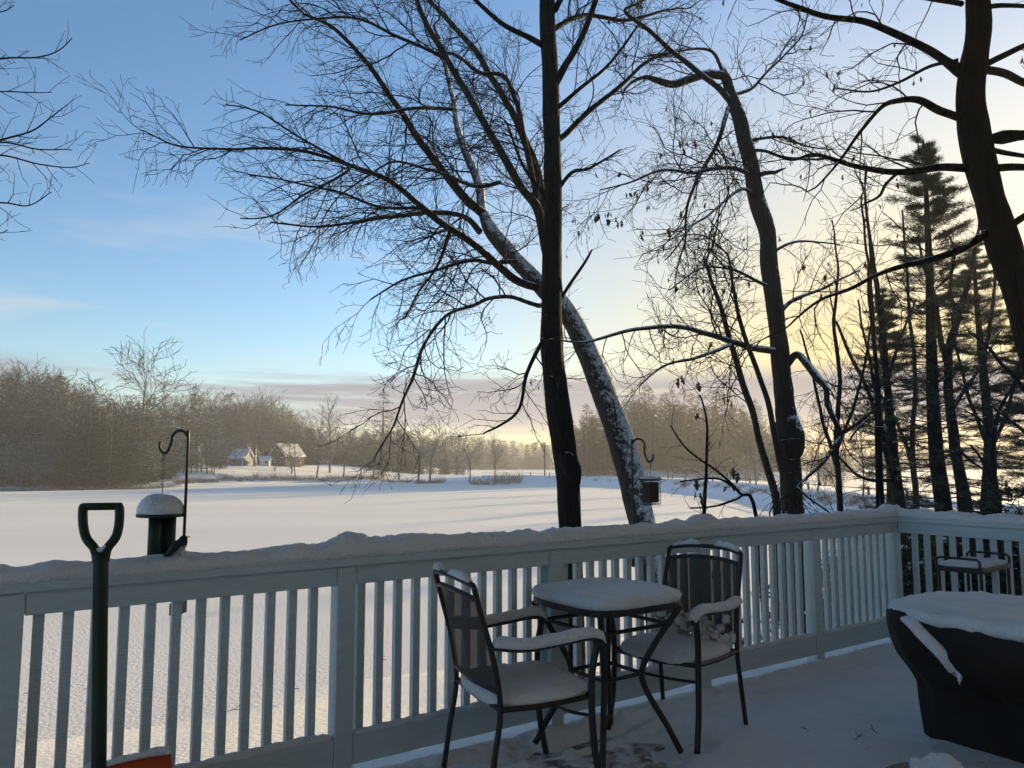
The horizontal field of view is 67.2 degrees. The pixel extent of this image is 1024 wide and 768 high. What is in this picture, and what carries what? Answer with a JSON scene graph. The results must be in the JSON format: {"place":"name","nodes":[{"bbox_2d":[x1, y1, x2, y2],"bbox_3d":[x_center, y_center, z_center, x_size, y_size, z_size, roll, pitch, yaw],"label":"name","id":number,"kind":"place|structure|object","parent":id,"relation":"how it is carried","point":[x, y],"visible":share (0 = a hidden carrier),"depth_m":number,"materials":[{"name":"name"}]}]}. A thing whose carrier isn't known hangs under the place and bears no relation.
{"place":"outdoors","nodes":[
{"label":"outdoors","id":0,"kind":"place"},
{"bbox_2d":[0,464,555,489],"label":"shore","id":1,"kind":"structure","parent":0,"point":[301,472],"depth_m":197.40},
{"bbox_2d":[0,362,62,475],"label":"bare tree","id":2,"kind":"object","parent":1,"relation":"on","point":[34,403],"visible":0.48,"depth_m":152.57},
{"bbox_2d":[0,361,64,486],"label":"bare tree","id":3,"kind":"object","parent":1,"relation":"on","point":[16,417],"visible":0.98,"depth_m":144.13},
{"bbox_2d":[1,355,65,456],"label":"bare tree","id":4,"kind":"object","parent":1,"relation":"on","point":[25,390],"visible":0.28,"depth_m":163.75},
{"bbox_2d":[6,372,71,476],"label":"bare tree","id":5,"kind":"object","parent":1,"relation":"on","point":[35,411],"visible":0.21,"depth_m":160.91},
{"bbox_2d":[10,376,75,486],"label":"bare tree","id":6,"kind":"object","parent":1,"relation":"on","point":[49,430],"visible":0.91,"depth_m":146.52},
{"bbox_2d":[23,381,78,476],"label":"bare tree","id":7,"kind":"object","parent":1,"relation":"on","point":[53,418],"visible":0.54,"depth_m":155.62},
{"bbox_2d":[52,388,110,460],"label":"bare tree","id":8,"kind":"object","parent":1,"relation":"on","point":[77,419],"visible":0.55,"depth_m":150.21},
{"bbox_2d":[71,406,120,487],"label":"pine tree","id":9,"kind":"object","parent":1,"relation":"on","point":[98,445],"visible":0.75,"depth_m":145.61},
{"bbox_2d":[87,399,139,489],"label":"pine tree","id":10,"kind":"object","parent":1,"relation":"on","point":[110,445],"visible":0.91,"depth_m":145.42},
{"bbox_2d":[99,390,152,462],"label":"bare tree","id":11,"kind":"object","parent":1,"relation":"on","point":[123,419],"visible":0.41,"depth_m":155.15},
{"bbox_2d":[72,328,202,452],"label":"bare tree","id":12,"kind":"object","parent":1,"relation":"on","point":[143,403],"visible":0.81,"depth_m":165.58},
{"bbox_2d":[129,423,151,485],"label":"pine tree","id":13,"kind":"object","parent":1,"relation":"on","point":[138,429],"visible":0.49,"depth_m":153.38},
{"bbox_2d":[135,417,161,484],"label":"pine tree","id":14,"kind":"object","parent":1,"relation":"on","point":[145,457],"visible":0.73,"depth_m":156.69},
{"bbox_2d":[145,416,175,480],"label":"pine tree","id":15,"kind":"object","parent":1,"relation":"on","point":[160,456],"visible":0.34,"depth_m":164.32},
{"bbox_2d":[0,363,323,489],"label":"woodland","id":16,"kind":"object","parent":1,"relation":"on","point":[18,465],"visible":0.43,"depth_m":174.32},
{"bbox_2d":[156,414,178,478],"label":"tree","id":17,"kind":"object","parent":1,"relation":"on","point":[167,474],"visible":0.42,"depth_m":167.59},
{"bbox_2d":[185,399,218,471],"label":"bare tree","id":18,"kind":"object","parent":1,"relation":"on","point":[201,428],"visible":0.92,"depth_m":182.77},
{"bbox_2d":[201,397,245,461],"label":"bare tree","id":19,"kind":"object","parent":1,"relation":"on","point":[217,425],"visible":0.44,"depth_m":244.36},
{"bbox_2d":[215,425,256,465],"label":"bare tree","id":20,"kind":"object","parent":1,"relation":"on","point":[235,434],"visible":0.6,"depth_m":207.79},
{"bbox_2d":[215,394,258,448],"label":"bare tree","id":21,"kind":"object","parent":1,"relation":"on","point":[245,406],"visible":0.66,"depth_m":242.25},
{"bbox_2d":[227,449,253,465],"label":"cottage","id":22,"kind":"structure","parent":1,"relation":"on","point":[244,459],"depth_m":215.25,"materials":[{"name":"grey"}]},
{"bbox_2d":[225,408,278,466],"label":"bare tree","id":23,"kind":"object","parent":1,"relation":"on","point":[251,435],"visible":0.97,"depth_m":206.74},
{"bbox_2d":[231,387,279,449],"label":"bare tree","id":24,"kind":"object","parent":1,"relation":"on","point":[265,401],"visible":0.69,"depth_m":251.28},
{"bbox_2d":[243,398,278,464],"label":"bare tree","id":25,"kind":"object","parent":1,"relation":"on","point":[261,429],"visible":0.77,"depth_m":249.83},
{"bbox_2d":[250,399,288,453],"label":"bare tree","id":26,"kind":"object","parent":1,"relation":"on","point":[276,423],"visible":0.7,"depth_m":250.41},
{"bbox_2d":[268,441,305,465],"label":"house","id":27,"kind":"structure","parent":1,"relation":"on","point":[301,463],"depth_m":218.52,"materials":[{"name":"brown"}]},
{"bbox_2d":[267,422,309,473],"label":"bare tree","id":28,"kind":"object","parent":1,"relation":"on","point":[289,443],"visible":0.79,"depth_m":204.64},
{"bbox_2d":[274,430,316,476],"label":"bare tree","id":29,"kind":"object","parent":1,"relation":"on","point":[288,455],"visible":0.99,"depth_m":195.16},
{"bbox_2d":[290,408,350,477],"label":"bare tree","id":30,"kind":"object","parent":1,"relation":"on","point":[322,442],"visible":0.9,"depth_m":206.86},
{"bbox_2d":[310,393,353,472],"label":"bare tree","id":31,"kind":"object","parent":1,"relation":"on","point":[333,436],"visible":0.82,"depth_m":220.29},
{"bbox_2d":[323,418,375,477],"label":"bare tree","id":32,"kind":"object","parent":1,"relation":"on","point":[349,447],"visible":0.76,"depth_m":211.54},
{"bbox_2d":[333,427,384,477],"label":"bare tree","id":33,"kind":"object","parent":1,"relation":"on","point":[357,449],"visible":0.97,"depth_m":204.48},
{"bbox_2d":[274,413,481,474],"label":"woodland","id":34,"kind":"object","parent":1,"relation":"on","point":[443,467],"visible":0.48,"depth_m":270.44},
{"bbox_2d":[351,390,415,477],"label":"pine tree","id":35,"kind":"object","parent":1,"relation":"on","point":[383,453],"visible":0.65,"depth_m":221.05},
{"bbox_2d":[358,415,408,478],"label":"bare tree","id":36,"kind":"object","parent":1,"relation":"on","point":[384,437],"visible":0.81,"depth_m":214.40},
{"bbox_2d":[379,411,416,479],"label":"bare tree","id":37,"kind":"object","parent":1,"relation":"on","point":[397,450],"visible":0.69,"depth_m":204.60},
{"bbox_2d":[394,413,438,480],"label":"bare tree","id":38,"kind":"object","parent":1,"relation":"on","point":[419,446],"visible":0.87,"depth_m":185.02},
{"bbox_2d":[400,411,467,482],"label":"bare tree","id":39,"kind":"object","parent":1,"relation":"on","point":[435,446],"visible":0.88,"depth_m":186.03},
{"bbox_2d":[437,426,485,481],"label":"bare tree","id":40,"kind":"object","parent":1,"relation":"on","point":[465,449],"visible":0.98,"depth_m":181.59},
{"bbox_2d":[485,431,508,481],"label":"bare tree","id":41,"kind":"object","parent":1,"relation":"on","point":[494,456],"visible":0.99,"depth_m":176.76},
{"bbox_2d":[0,467,1023,743],"bbox_3d":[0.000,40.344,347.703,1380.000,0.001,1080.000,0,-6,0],"label":"frozen lake","id":42,"kind":"structure","parent":0,"point":[38,527],"depth_m":52.80,"materials":[{"name":"snow"}]},
{"bbox_2d":[812,460,855,484],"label":"shrub","id":43,"kind":"object","parent":42,"relation":"on","point":[830,478],"visible":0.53,"depth_m":170.44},
{"bbox_2d":[0,0,1023,466],"label":"sky","id":44,"kind":"structure","parent":0,"point":[102,263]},
{"bbox_2d":[15,496,1023,767],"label":"ground","id":45,"kind":"structure","parent":0,"point":[45,752],"depth_m":13.49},
{"bbox_2d":[0,0,96,240],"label":"bare tree","id":46,"kind":"object","parent":45,"relation":"on","point":[2,140],"visible":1,"depth_m":8.31,"materials":[{"name":"brown plant"}]},
{"bbox_2d":[75,0,682,690],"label":"bare tree","id":47,"kind":"object","parent":45,"relation":"on","point":[617,428],"visible":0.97,"depth_m":10.81,"materials":[{"name":"brown plant"}]},
{"bbox_2d":[445,0,712,678],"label":"bare tree","id":48,"kind":"object","parent":45,"relation":"on","point":[567,468],"visible":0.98,"depth_m":10.54,"materials":[{"name":"brown plant"}]},
{"bbox_2d":[663,376,786,646],"bbox_3d":[2.594,2.200,9.621,1.650,4.623,0.925,3,-6,-26],"label":"bare tree","id":49,"kind":"object","parent":45,"relation":"on","point":[703,500],"visible":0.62,"depth_m":9.47,"materials":[{"name":"brown plant"}]},
{"bbox_2d":[521,0,959,636],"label":"bare tree","id":50,"kind":"object","parent":45,"relation":"on","point":[787,434],"visible":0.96,"depth_m":11.60,"materials":[{"name":"brown plant"}]},
{"bbox_2d":[767,212,903,565],"bbox_3d":[7.237,0.634,17.000,1.946,9.468,3.122,2,-6,-15],"label":"bare tree","id":51,"kind":"object","parent":45,"relation":"on","point":[839,482],"visible":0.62,"depth_m":17.02,"materials":[{"name":"brown plant"}]},
{"bbox_2d":[707,0,1023,446],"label":"bare tree","id":52,"kind":"object","parent":45,"relation":"on","point":[982,168],"visible":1,"depth_m":6.68,"materials":[{"name":"brown plant"}]},
{"bbox_2d":[816,161,925,557],"bbox_3d":[9.630,-0.481,19.924,4.207,12.085,3.475,0,-6,0],"label":"bare tree","id":53,"kind":"object","parent":45,"relation":"on","point":[892,450],"visible":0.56,"depth_m":19.92,"materials":[{"name":"brown plant"}]},
{"bbox_2d":[818,143,930,553],"bbox_3d":[6.701,0.037,14.160,1.901,9.860,1.636,0,-6,0],"label":"bare tree","id":54,"kind":"object","parent":45,"relation":"on","point":[879,485],"visible":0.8,"depth_m":14.08,"materials":[{"name":"brown plant"}]},
{"bbox_2d":[759,535,1019,634],"bbox_3d":[5.842,3.272,9.284,5.644,3.314,3.145,2,-6,-20],"label":"evergreen bush","id":55,"kind":"object","parent":45,"relation":"on","point":[910,558],"visible":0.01,"depth_m":9.39,"materials":[{"name":"green plant"}]},
{"bbox_2d":[785,506,997,623],"bbox_3d":[6.278,3.316,9.654,3.750,3.572,4.223,3,-7,-27],"label":"evergreen bush","id":56,"kind":"object","parent":45,"relation":"on","point":[978,512],"visible":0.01,"depth_m":10.13,"materials":[{"name":"green plant"}]},
{"bbox_2d":[824,287,969,508],"bbox_3d":[14.084,1.389,28.944,4.829,10.226,5.002,0,-6,0],"label":"pine tree","id":57,"kind":"object","parent":45,"relation":"on","point":[888,484],"visible":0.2,"depth_m":28.93,"materials":[{"name":"green plant"}]},
{"bbox_2d":[857,197,949,544],"bbox_3d":[13.528,-0.214,26.674,2.346,12.939,3.792,5,-7,-39],"label":"bare tree","id":58,"kind":"object","parent":45,"relation":"on","point":[911,449],"visible":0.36,"depth_m":25.99,"materials":[{"name":"brown plant"}]},
{"bbox_2d":[839,503,1019,622],"bbox_3d":[5.269,3.083,8.120,3.246,3.420,5.825,-1,-6,9],"label":"evergreen bush","id":59,"kind":"object","parent":45,"relation":"on","point":[910,589],"visible":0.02,"depth_m":8.21,"materials":[{"name":"green plant"}]},
{"bbox_2d":[836,480,1023,593],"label":"evergreen bush","id":60,"kind":"object","parent":45,"relation":"on","point":[999,491],"visible":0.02,"depth_m":10.02,"materials":[{"name":"green plant"}]},
{"bbox_2d":[839,133,1023,550],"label":"pine tree","id":61,"kind":"object","parent":45,"relation":"on","point":[936,208],"visible":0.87,"depth_m":19.04,"materials":[{"name":"green plant"}]},
{"bbox_2d":[843,503,1020,591],"bbox_3d":[6.212,3.370,10.333,3.760,3.582,4.235,1,-6,-11],"label":"evergreen bush","id":62,"kind":"object","parent":45,"relation":"on","point":[988,510],"visible":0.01,"depth_m":10.19,"materials":[{"name":"green plant"}]},
{"bbox_2d":[868,551,1021,613],"bbox_3d":[5.539,3.311,9.127,2.837,2.990,5.091,2,-6,-20],"label":"evergreen bush","id":63,"kind":"object","parent":45,"relation":"on","point":[922,562],"depth_m":8.36,"materials":[{"name":"green plant"}]},
{"bbox_2d":[875,539,1020,614],"bbox_3d":[5.028,3.124,8.220,3.127,3.295,5.612,-5,-7,38],"label":"evergreen bush","id":64,"kind":"object","parent":45,"relation":"on","point":[921,567],"visible":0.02,"depth_m":8.34,"materials":[{"name":"green plant"}]},
{"bbox_2d":[898,242,1023,512],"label":"pine tree","id":65,"kind":"object","parent":45,"relation":"on","point":[985,307],"visible":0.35,"depth_m":26.10,"materials":[{"name":"green plant"}]},
{"bbox_2d":[911,219,1011,556],"bbox_3d":[12.519,-0.277,21.401,5.006,11.662,2.113,4,-7,-32],"label":"bare tree","id":66,"kind":"object","parent":45,"relation":"on","point":[959,475],"visible":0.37,"depth_m":20.96,"materials":[{"name":"brown plant"}]},
{"bbox_2d":[901,481,1023,592],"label":"evergreen bush","id":67,"kind":"object","parent":45,"relation":"on","point":[1000,501],"depth_m":10.35,"materials":[{"name":"green plant"}]},
{"bbox_2d":[939,193,1023,549],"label":"bare tree","id":68,"kind":"object","parent":45,"relation":"on","point":[985,438],"visible":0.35,"depth_m":23.92,"materials":[{"name":"brown plant"}]},
{"bbox_2d":[946,313,1023,514],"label":"pine tree","id":69,"kind":"object","parent":45,"relation":"on","point":[1014,407],"visible":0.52,"depth_m":17.83,"materials":[{"name":"green plant"}]},
{"bbox_2d":[954,335,1023,556],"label":"bare tree","id":70,"kind":"object","parent":45,"relation":"on","point":[993,479],"visible":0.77,"depth_m":15.95,"materials":[{"name":"brown plant"}]},
{"bbox_2d":[962,496,1020,595],"bbox_3d":[6.426,2.939,7.331,3.325,3.503,5.967,3,-6,-25],"label":"evergreen bush","id":71,"kind":"object","parent":45,"relation":"on","point":[1016,559],"depth_m":9.86,"materials":[{"name":"green plant"}]},
{"bbox_2d":[960,315,1023,513],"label":"bare tree","id":72,"kind":"object","parent":45,"relation":"on","point":[1011,374],"visible":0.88,"depth_m":13.10,"materials":[{"name":"brown plant"}]},
{"bbox_2d":[524,737,692,767],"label":"deck floor","id":73,"kind":"structure","parent":0,"point":[640,752],"depth_m":3.92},
{"bbox_2d":[0,504,902,767],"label":"deck railing","id":74,"kind":"object","parent":73,"relation":"on","point":[346,566],"visible":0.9,"depth_m":3.74,"materials":[{"name":"white paint"}]},
{"bbox_2d":[158,429,189,615],"bbox_3d":[-1.494,0.594,3.357,0.154,0.797,0.082,0,-6,0],"label":"shepherd hook","id":75,"kind":"object","parent":74,"relation":"attached to","point":[184,603],"visible":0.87,"depth_m":3.40,"materials":[{"name":"metal"}]},
{"bbox_2d":[135,455,183,554],"bbox_3d":[-1.544,0.551,3.391,0.204,0.500,0.204,0,-6,0],"label":"bird feeder","id":76,"kind":"object","parent":75,"relation":"hanging from","point":[161,512],"visible":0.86,"depth_m":3.33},
{"bbox_2d":[163,535,188,556],"bbox_3d":[-1.424,0.696,3.242,0.144,0.099,0.076,-9,-4,-13],"label":"bird","id":77,"kind":"object","parent":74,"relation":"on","point":[179,545],"visible":0.91,"depth_m":3.23},
{"bbox_2d":[631,438,653,566],"bbox_3d":[0.830,0.744,4.883,0.164,0.807,0.082,0,-6,0],"label":"shepherd hook","id":78,"kind":"object","parent":74,"relation":"attached to","point":[632,493],"visible":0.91,"depth_m":4.93,"materials":[{"name":"metal"}]},
{"bbox_2d":[638,464,662,504],"bbox_3d":[0.885,0.632,4.924,0.096,0.274,0.150,-5,-8,42],"label":"suet feeder","id":79,"kind":"object","parent":78,"relation":"hanging from","point":[650,492],"visible":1,"depth_m":4.89,"materials":[{"name":"metal"}]},
{"bbox_2d":[352,638,1023,767],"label":"deck snow","id":80,"kind":"structure","parent":73,"relation":"on","point":[834,702],"depth_m":4.25,"materials":[{"name":"snow"}]},
{"bbox_2d":[78,502,171,767],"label":"snow shovel","id":81,"kind":"object","parent":80,"relation":"on","point":[157,757],"visible":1,"depth_m":2.83,"materials":[{"name":"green plastic"}]},
{"bbox_2d":[433,562,606,767],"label":"patio chair","id":82,"kind":"object","parent":80,"relation":"on","point":[536,683],"visible":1,"depth_m":3.44,"materials":[{"name":"metal"}]},
{"bbox_2d":[530,577,683,767],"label":"bistro table","id":83,"kind":"object","parent":80,"relation":"on","point":[600,599],"visible":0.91,"depth_m":3.87,"materials":[{"name":"metal"}]},
{"bbox_2d":[607,538,747,753],"bbox_3d":[0.953,1.415,4.360,0.616,1.014,0.686,-5,-8,43],"label":"patio chair","id":84,"kind":"object","parent":80,"relation":"on","point":[708,587],"visible":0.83,"depth_m":4.35,"materials":[{"name":"metal"}]},
{"bbox_2d":[886,753,962,767],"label":"snow pile","id":85,"kind":"object","parent":80,"relation":"on","point":[936,760],"visible":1,"depth_m":2.84,"materials":[{"name":"white"}]},
{"bbox_2d":[886,591,1023,763],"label":"covered grill","id":86,"kind":"object","parent":80,"relation":"on","point":[961,654],"visible":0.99,"depth_m":3.88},
{"bbox_2d":[935,550,1011,594],"bbox_3d":[3.296,1.623,5.464,0.548,0.815,0.303,5,-7,-39],"label":"tray table","id":87,"kind":"object","parent":80,"relation":"on","point":[968,565],"visible":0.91,"depth_m":5.41,"materials":[{"name":"metal"}]},
{"bbox_2d":[898,508,1023,595],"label":"deck railing","id":88,"kind":"object","parent":73,"relation":"on","point":[979,528],"visible":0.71,"depth_m":5.98,"materials":[{"name":"white paint"}]},
{"bbox_2d":[327,434,1023,469],"bbox_3d":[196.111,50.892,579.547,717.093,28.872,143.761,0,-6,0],"label":"woodland","id":89,"kind":"object","parent":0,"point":[533,460],"visible":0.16,"depth_m":545.24,"materials":[{"name":"brown plant"}]},
{"bbox_2d":[582,470,817,480],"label":"wooded shore","id":90,"kind":"structure","parent":0,"point":[676,474],"depth_m":216.29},
{"bbox_2d":[575,403,607,475],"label":"pine tree","id":91,"kind":"object","parent":90,"relation":"on","point":[586,457],"visible":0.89,"depth_m":214.91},
{"bbox_2d":[579,409,603,473],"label":"pine tree","id":92,"kind":"object","parent":90,"relation":"on","point":[591,437],"visible":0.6,"depth_m":222.80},
{"bbox_2d":[591,406,609,467],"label":"pine tree","id":93,"kind":"object","parent":90,"relation":"on","point":[600,433],"visible":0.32,"depth_m":230.74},
{"bbox_2d":[592,418,616,475],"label":"pine tree","id":94,"kind":"object","parent":90,"relation":"on","point":[605,462],"visible":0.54,"depth_m":219.78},
{"bbox_2d":[608,398,648,474],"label":"pine tree","id":95,"kind":"object","parent":90,"relation":"on","point":[630,421],"visible":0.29,"depth_m":214.97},
{"bbox_2d":[638,386,665,469],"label":"pine tree","id":96,"kind":"object","parent":90,"relation":"on","point":[649,441],"visible":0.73,"depth_m":225.13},
{"bbox_2d":[647,397,681,469],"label":"pine tree","id":97,"kind":"object","parent":90,"relation":"on","point":[666,426],"visible":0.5,"depth_m":221.72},
{"bbox_2d":[651,389,694,473],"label":"pine tree","id":98,"kind":"object","parent":90,"relation":"on","point":[672,438],"visible":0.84,"depth_m":216.81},
{"bbox_2d":[659,388,712,474],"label":"pine tree","id":99,"kind":"object","parent":90,"relation":"on","point":[685,451],"visible":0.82,"depth_m":215.67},
{"bbox_2d":[687,404,713,472],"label":"pine tree","id":100,"kind":"object","parent":90,"relation":"on","point":[697,430],"visible":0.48,"depth_m":222.18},
{"bbox_2d":[698,404,731,473],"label":"pine tree","id":101,"kind":"object","parent":90,"relation":"on","point":[714,443],"visible":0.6,"depth_m":216.21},
{"bbox_2d":[575,400,861,480],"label":"causeway woodland","id":102,"kind":"object","parent":90,"relation":"on","point":[660,439],"visible":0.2,"depth_m":231.57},
{"bbox_2d":[701,390,736,474],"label":"pine tree","id":103,"kind":"object","parent":90,"relation":"on","point":[716,440],"visible":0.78,"depth_m":215.98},
{"bbox_2d":[703,395,746,474],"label":"pine tree","id":104,"kind":"object","parent":90,"relation":"on","point":[726,453],"visible":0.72,"depth_m":216.09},
{"bbox_2d":[710,389,740,471],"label":"pine tree","id":105,"kind":"object","parent":90,"relation":"on","point":[726,430],"visible":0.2,"depth_m":224.84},
{"bbox_2d":[728,404,747,469],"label":"pine tree","id":106,"kind":"object","parent":90,"relation":"on","point":[735,437],"visible":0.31,"depth_m":227.94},
{"bbox_2d":[741,398,772,478],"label":"pine tree","id":107,"kind":"object","parent":90,"relation":"on","point":[757,452],"visible":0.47,"depth_m":214.63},
{"bbox_2d":[479,475,1023,513],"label":"causeway road","id":108,"kind":"structure","parent":0,"point":[760,498],"depth_m":114.02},
{"bbox_2d":[653,425,681,478],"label":"bare tree","id":109,"kind":"object","parent":108,"relation":"on","point":[667,457],"visible":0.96,"depth_m":145.38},
{"bbox_2d":[683,429,723,481],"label":"bare tree","id":110,"kind":"object","parent":108,"relation":"on","point":[710,454],"visible":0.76,"depth_m":130.03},
{"bbox_2d":[724,422,773,485],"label":"bare tree","id":111,"kind":"object","parent":108,"relation":"on","point":[749,449],"visible":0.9,"depth_m":110.98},
{"bbox_2d":[506,472,1023,497],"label":"guard rail","id":112,"kind":"object","parent":108,"relation":"on","point":[808,484],"visible":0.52,"depth_m":88.49,"materials":[{"name":"grey wood"}]},
{"bbox_2d":[802,411,832,491],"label":"bare tree","id":113,"kind":"object","parent":108,"relation":"on","point":[816,448],"visible":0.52,"depth_m":84.62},
{"bbox_2d":[832,405,904,495],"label":"bare tree","id":114,"kind":"object","parent":108,"relation":"on","point":[855,457],"visible":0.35,"depth_m":73.80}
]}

